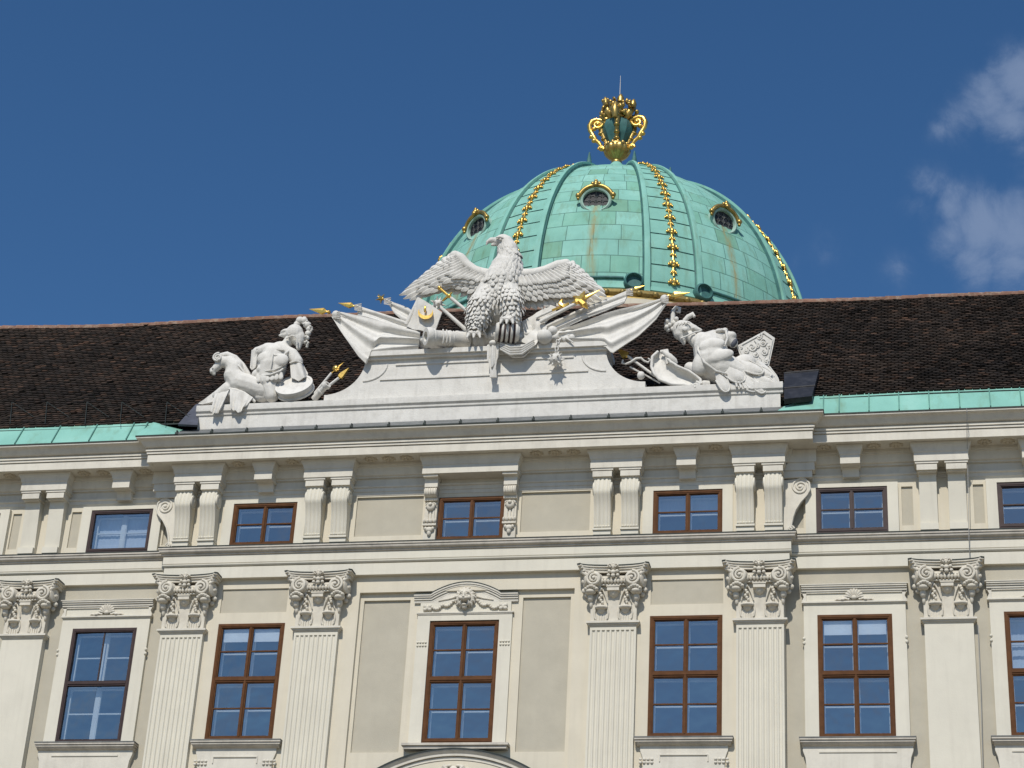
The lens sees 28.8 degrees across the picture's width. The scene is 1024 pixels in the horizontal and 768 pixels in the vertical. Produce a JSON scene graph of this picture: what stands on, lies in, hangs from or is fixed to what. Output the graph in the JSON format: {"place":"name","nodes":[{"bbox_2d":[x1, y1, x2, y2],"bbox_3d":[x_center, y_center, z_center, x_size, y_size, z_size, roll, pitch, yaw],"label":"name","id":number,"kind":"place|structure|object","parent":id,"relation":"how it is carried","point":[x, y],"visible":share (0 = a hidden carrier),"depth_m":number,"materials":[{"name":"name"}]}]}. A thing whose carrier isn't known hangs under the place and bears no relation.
{"place":"outdoors","nodes":[
{"label":"outdoors","id":0,"kind":"place"},
{"bbox_2d":[0,290,1023,767],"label":"palace building","id":1,"kind":"structure","parent":0,"point":[822,566],"depth_m":43.99,"materials":[{"name":"beige paint"}]},
{"bbox_2d":[0,509,11,554],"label":"window","id":2,"kind":"structure","parent":1,"relation":"in","point":[5,515],"depth_m":47.00,"materials":[{"name":"beige stone"}]},
{"bbox_2d":[34,598,156,767],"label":"window","id":3,"kind":"structure","parent":1,"relation":"in","point":[91,722],"depth_m":45.15,"materials":[{"name":"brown wood"}]},
{"bbox_2d":[76,505,162,552],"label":"window","id":4,"kind":"structure","parent":1,"relation":"in","point":[135,527],"depth_m":46.56,"materials":[{"name":"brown wood"}]},
{"bbox_2d":[190,623,284,767],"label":"window","id":5,"kind":"structure","parent":1,"relation":"in","point":[247,660],"depth_m":44.17,"materials":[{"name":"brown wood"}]},
{"bbox_2d":[220,498,304,544],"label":"window","id":6,"kind":"structure","parent":1,"relation":"in","point":[258,521],"depth_m":45.78,"materials":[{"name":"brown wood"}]},
{"bbox_2d":[401,581,518,750],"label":"window","id":7,"kind":"structure","parent":1,"relation":"in","point":[459,698],"depth_m":43.53,"materials":[{"name":"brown wood"}]},
{"bbox_2d":[436,496,504,538],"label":"window","id":8,"kind":"structure","parent":1,"relation":"in","point":[480,516],"depth_m":44.93,"materials":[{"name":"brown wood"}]},
{"bbox_2d":[196,341,785,431],"bbox_3d":[-0.608,0.321,45.951,13.684,2.161,1.030,-2,-27,11],"label":"stone pedestal","id":9,"kind":"object","parent":1,"relation":"on","point":[455,383],"visible":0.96,"depth_m":45.65,"materials":[{"name":"white stone"}]},
{"bbox_2d":[198,352,267,414],"bbox_3d":[-6.487,0.026,47.136,1.828,1.797,0.746,-2,-27,11],"label":"horse statue","id":10,"kind":"object","parent":9,"relation":"on","point":[240,388],"visible":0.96,"depth_m":46.95,"materials":[{"name":"white stone"}]},
{"bbox_2d":[250,316,312,402],"bbox_3d":[-5.514,-0.586,47.302,1.496,2.352,0.716,-2,-27,11],"label":"warrior statue","id":11,"kind":"object","parent":9,"relation":"on","point":[268,363],"visible":0.99,"depth_m":47.05,"materials":[{"name":"white stone"}]},
{"bbox_2d":[275,375,314,401],"bbox_3d":[-5.091,0.095,46.753,0.908,0.863,0.660,-2,-27,11],"label":"stone drum","id":12,"kind":"object","parent":9,"relation":"on","point":[288,389],"visible":1,"depth_m":46.56,"materials":[{"name":"white stone"}]},
{"bbox_2d":[311,381,330,400],"bbox_3d":[-4.452,0.173,46.517,0.202,0.398,0.538,25,-34,-37],"label":"cannon","id":13,"kind":"object","parent":9,"relation":"on","point":[322,389],"visible":1,"depth_m":46.45,"materials":[{"name":"white stone"}]},
{"bbox_2d":[329,368,348,384],"bbox_3d":[-4.190,-0.056,46.715,0.722,0.668,0.083,-2,-27,11],"label":"gilded arrow","id":14,"kind":"object","parent":13,"relation":"on","point":[342,374],"visible":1,"depth_m":46.71,"materials":[{"name":"gold stone"}]},
{"bbox_2d":[313,362,343,393],"bbox_3d":[-4.304,-0.126,46.832,0.675,0.832,0.164,-5,-28,17],"label":"stone spear","id":15,"kind":"object","parent":9,"relation":"on","point":[335,368],"visible":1,"depth_m":46.82,"materials":[{"name":"white stone"}]},
{"bbox_2d":[310,308,420,363],"bbox_3d":[-3.510,-1.140,46.865,2.800,1.610,0.285,-2,-27,10],"label":"stone flag","id":16,"kind":"object","parent":9,"relation":"on","point":[361,334],"visible":1,"depth_m":46.78,"materials":[{"name":"white stone"}]},
{"bbox_2d":[422,327,470,347],"bbox_3d":[-1.506,-1.050,46.224,1.113,0.577,0.463,13,-28,-19],"label":"cannon","id":17,"kind":"object","parent":9,"relation":"on","point":[431,336],"visible":0.98,"depth_m":46.09,"materials":[{"name":"white stone"}]},
{"bbox_2d":[399,234,606,348],"bbox_3d":[-0.253,-2.226,46.733,4.994,2.953,1.171,-2,-27,11],"label":"eagle statue","id":18,"kind":"object","parent":9,"relation":"on","point":[505,286],"visible":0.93,"depth_m":46.44,"materials":[{"name":"white stone"}]},
{"bbox_2d":[339,302,410,328],"bbox_3d":[-3.201,-1.530,47.220,2.006,0.999,0.221,-2,-27,11],"label":"stone flag","id":19,"kind":"object","parent":18,"relation":"attached to","point":[367,313],"visible":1,"depth_m":47.26,"materials":[{"name":"white stone"}]},
{"bbox_2d":[376,294,410,320],"bbox_3d":[-2.770,-1.795,47.348,1.043,0.886,0.183,-1,-27,9],"label":"stone flag","id":20,"kind":"object","parent":18,"relation":"attached to","point":[401,312],"visible":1,"depth_m":47.34,"materials":[{"name":"white stone"}]},
{"bbox_2d":[404,297,441,330],"bbox_3d":[-2.083,-1.705,46.844,0.917,1.213,0.346,-8,-29,22],"label":"crescent banner","id":21,"kind":"object","parent":18,"relation":"attached to","point":[423,315],"visible":0.91,"depth_m":46.76,"materials":[{"name":"white stone"}]},
{"bbox_2d":[430,296,466,331],"bbox_3d":[-1.409,-1.576,46.725,1.101,1.100,0.371,-2,-27,11],"label":"morning star","id":22,"kind":"object","parent":18,"relation":"attached to","point":[437,303],"visible":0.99,"depth_m":46.80,"materials":[{"name":"white stone"}]},
{"bbox_2d":[438,286,468,312],"bbox_3d":[-1.308,-1.923,46.738,0.957,0.907,0.101,-2,-27,11],"label":"gilded sword","id":23,"kind":"object","parent":18,"relation":"attached to","point":[457,303],"visible":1,"depth_m":46.78,"materials":[{"name":"metal"}]},
{"bbox_2d":[536,299,568,318],"bbox_3d":[0.938,-1.746,46.210,0.789,0.484,0.108,-2,-27,11],"label":"gilded crescent staff","id":24,"kind":"object","parent":18,"relation":"attached to","point":[561,304],"visible":1,"depth_m":46.18,"materials":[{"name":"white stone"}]},
{"bbox_2d":[539,289,600,322],"bbox_3d":[1.330,-1.800,46.032,1.410,0.824,0.146,-2,-27,11],"label":"gilded star staff","id":25,"kind":"object","parent":18,"relation":"attached to","point":[580,298],"visible":1,"depth_m":46.01,"materials":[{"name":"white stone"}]},
{"bbox_2d":[545,286,642,330],"bbox_3d":[1.904,-1.701,46.181,2.346,1.196,0.228,-2,-27,11],"label":"stone flag","id":26,"kind":"object","parent":18,"relation":"attached to","point":[579,315],"visible":0.99,"depth_m":46.18,"materials":[{"name":"white stone"}]},
{"bbox_2d":[495,322,519,343],"bbox_3d":[-0.109,-1.180,45.899,0.549,0.498,0.498,5,-27,-4],"label":"striped barrel","id":27,"kind":"object","parent":9,"relation":"on","point":[508,332],"visible":1,"depth_m":45.70,"materials":[{"name":"white stone"}]},
{"bbox_2d":[487,304,555,377],"bbox_3d":[0.204,-1.072,45.947,1.538,2.152,0.432,0,-27,8],"label":"stone drapery","id":28,"kind":"object","parent":9,"relation":"on","point":[530,340],"visible":1,"depth_m":45.79,"materials":[{"name":"white stone"}]},
{"bbox_2d":[537,329,551,343],"bbox_3d":[0.745,-1.082,45.691,0.349,0.349,0.349,-2,-27,11],"label":"cannonball","id":29,"kind":"object","parent":9,"relation":"on","point":[544,336],"visible":1,"depth_m":45.57,"materials":[{"name":"white stone"}]},
{"bbox_2d":[548,326,557,334],"bbox_3d":[0.933,-1.222,45.951,0.236,0.236,0.236,-2,-27,11],"label":"cannonball","id":30,"kind":"object","parent":29,"relation":"on","point":[553,330],"visible":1,"depth_m":45.86,"materials":[{"name":"white stone"}]},
{"bbox_2d":[547,334,574,368],"bbox_3d":[1.115,-0.781,45.459,0.607,0.922,0.426,-2,-27,11],"label":"spiked mace","id":31,"kind":"object","parent":9,"relation":"hanging from","point":[555,359],"visible":1,"depth_m":45.33,"materials":[{"name":"white stone"}]},
{"bbox_2d":[557,292,689,352],"bbox_3d":[2.525,-1.381,45.622,3.076,1.578,0.319,-4,-28,14],"label":"stone flag","id":32,"kind":"object","parent":9,"relation":"on","point":[615,330],"visible":1,"depth_m":45.63,"materials":[{"name":"white stone"}]},
{"bbox_2d":[618,349,659,383],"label":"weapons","id":33,"kind":"object","parent":9,"relation":"on","point":[641,375],"visible":1,"depth_m":45.31,"materials":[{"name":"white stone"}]},
{"bbox_2d":[650,349,709,387],"bbox_3d":[3.793,-0.290,44.920,1.364,1.132,0.375,-2,-27,11],"label":"leaf shield","id":34,"kind":"object","parent":9,"relation":"on","point":[666,368],"visible":1,"depth_m":44.90,"materials":[{"name":"white stone"}]},
{"bbox_2d":[664,306,778,393],"bbox_3d":[4.710,-0.770,45.046,2.628,2.514,0.851,-2,-27,11],"label":"fallen warrior statue","id":35,"kind":"object","parent":9,"relation":"on","point":[715,360],"visible":0.99,"depth_m":44.66,"materials":[{"name":"white stone"}]},
{"bbox_2d":[737,331,774,365],"bbox_3d":[5.533,-0.798,45.223,0.898,1.124,0.325,2,-27,2],"label":"shield","id":36,"kind":"object","parent":9,"relation":"on","point":[759,346],"visible":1,"depth_m":45.09,"materials":[{"name":"white stone"}]},
{"bbox_2d":[634,615,733,767],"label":"window","id":37,"kind":"structure","parent":1,"relation":"in","point":[684,725],"depth_m":42.35,"materials":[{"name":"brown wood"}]},
{"bbox_2d":[642,484,732,533],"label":"window","id":38,"kind":"structure","parent":1,"relation":"in","point":[702,508],"depth_m":43.87,"materials":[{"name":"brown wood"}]},
{"bbox_2d":[805,482,898,532],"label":"window","id":39,"kind":"structure","parent":1,"relation":"in","point":[869,506],"depth_m":43.24,"materials":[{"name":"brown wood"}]},
{"bbox_2d":[799,582,916,767],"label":"window","id":40,"kind":"structure","parent":1,"relation":"in","point":[857,712],"depth_m":41.78,"materials":[{"name":"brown wood"}]},
{"bbox_2d":[984,579,1023,767],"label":"window","id":41,"kind":"structure","parent":1,"relation":"in","point":[1005,598],"depth_m":41.02,"materials":[{"name":"brown wood"}]},
{"bbox_2d":[985,478,1023,528],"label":"window","id":42,"kind":"structure","parent":1,"relation":"in","point":[1004,496],"depth_m":42.57,"materials":[{"name":"brown wood"}]},
{"bbox_2d":[0,0,1023,325],"label":"sky","id":43,"kind":"structure","parent":0,"point":[161,160],"materials":[{"name":"blue"}]},
{"label":"ground","id":44,"kind":"structure","parent":0,"visible":0},
{"bbox_2d":[421,151,801,308],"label":"dome building","id":45,"kind":"structure","parent":44,"relation":"on","point":[656,231],"depth_m":90.66,"materials":[{"name":"teal metal"}]},
{"bbox_2d":[462,208,491,239],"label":"round window","id":46,"kind":"structure","parent":45,"relation":"in","point":[476,223],"depth_m":93.71,"materials":[{"name":"gold metal"}]},
{"bbox_2d":[575,179,615,209],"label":"round window","id":47,"kind":"structure","parent":45,"relation":"in","point":[594,196],"depth_m":90.94,"materials":[{"name":"gold metal"}]},
{"bbox_2d":[587,76,647,164],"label":"gilded urn","id":48,"kind":"object","parent":45,"relation":"on","point":[616,124],"visible":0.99,"depth_m":102.70,"materials":[{"name":"gold metal"}]},
{"bbox_2d":[708,201,741,233],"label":"round window","id":49,"kind":"structure","parent":45,"relation":"in","point":[722,214],"depth_m":92.01,"materials":[{"name":"gold metal"}]}
]}

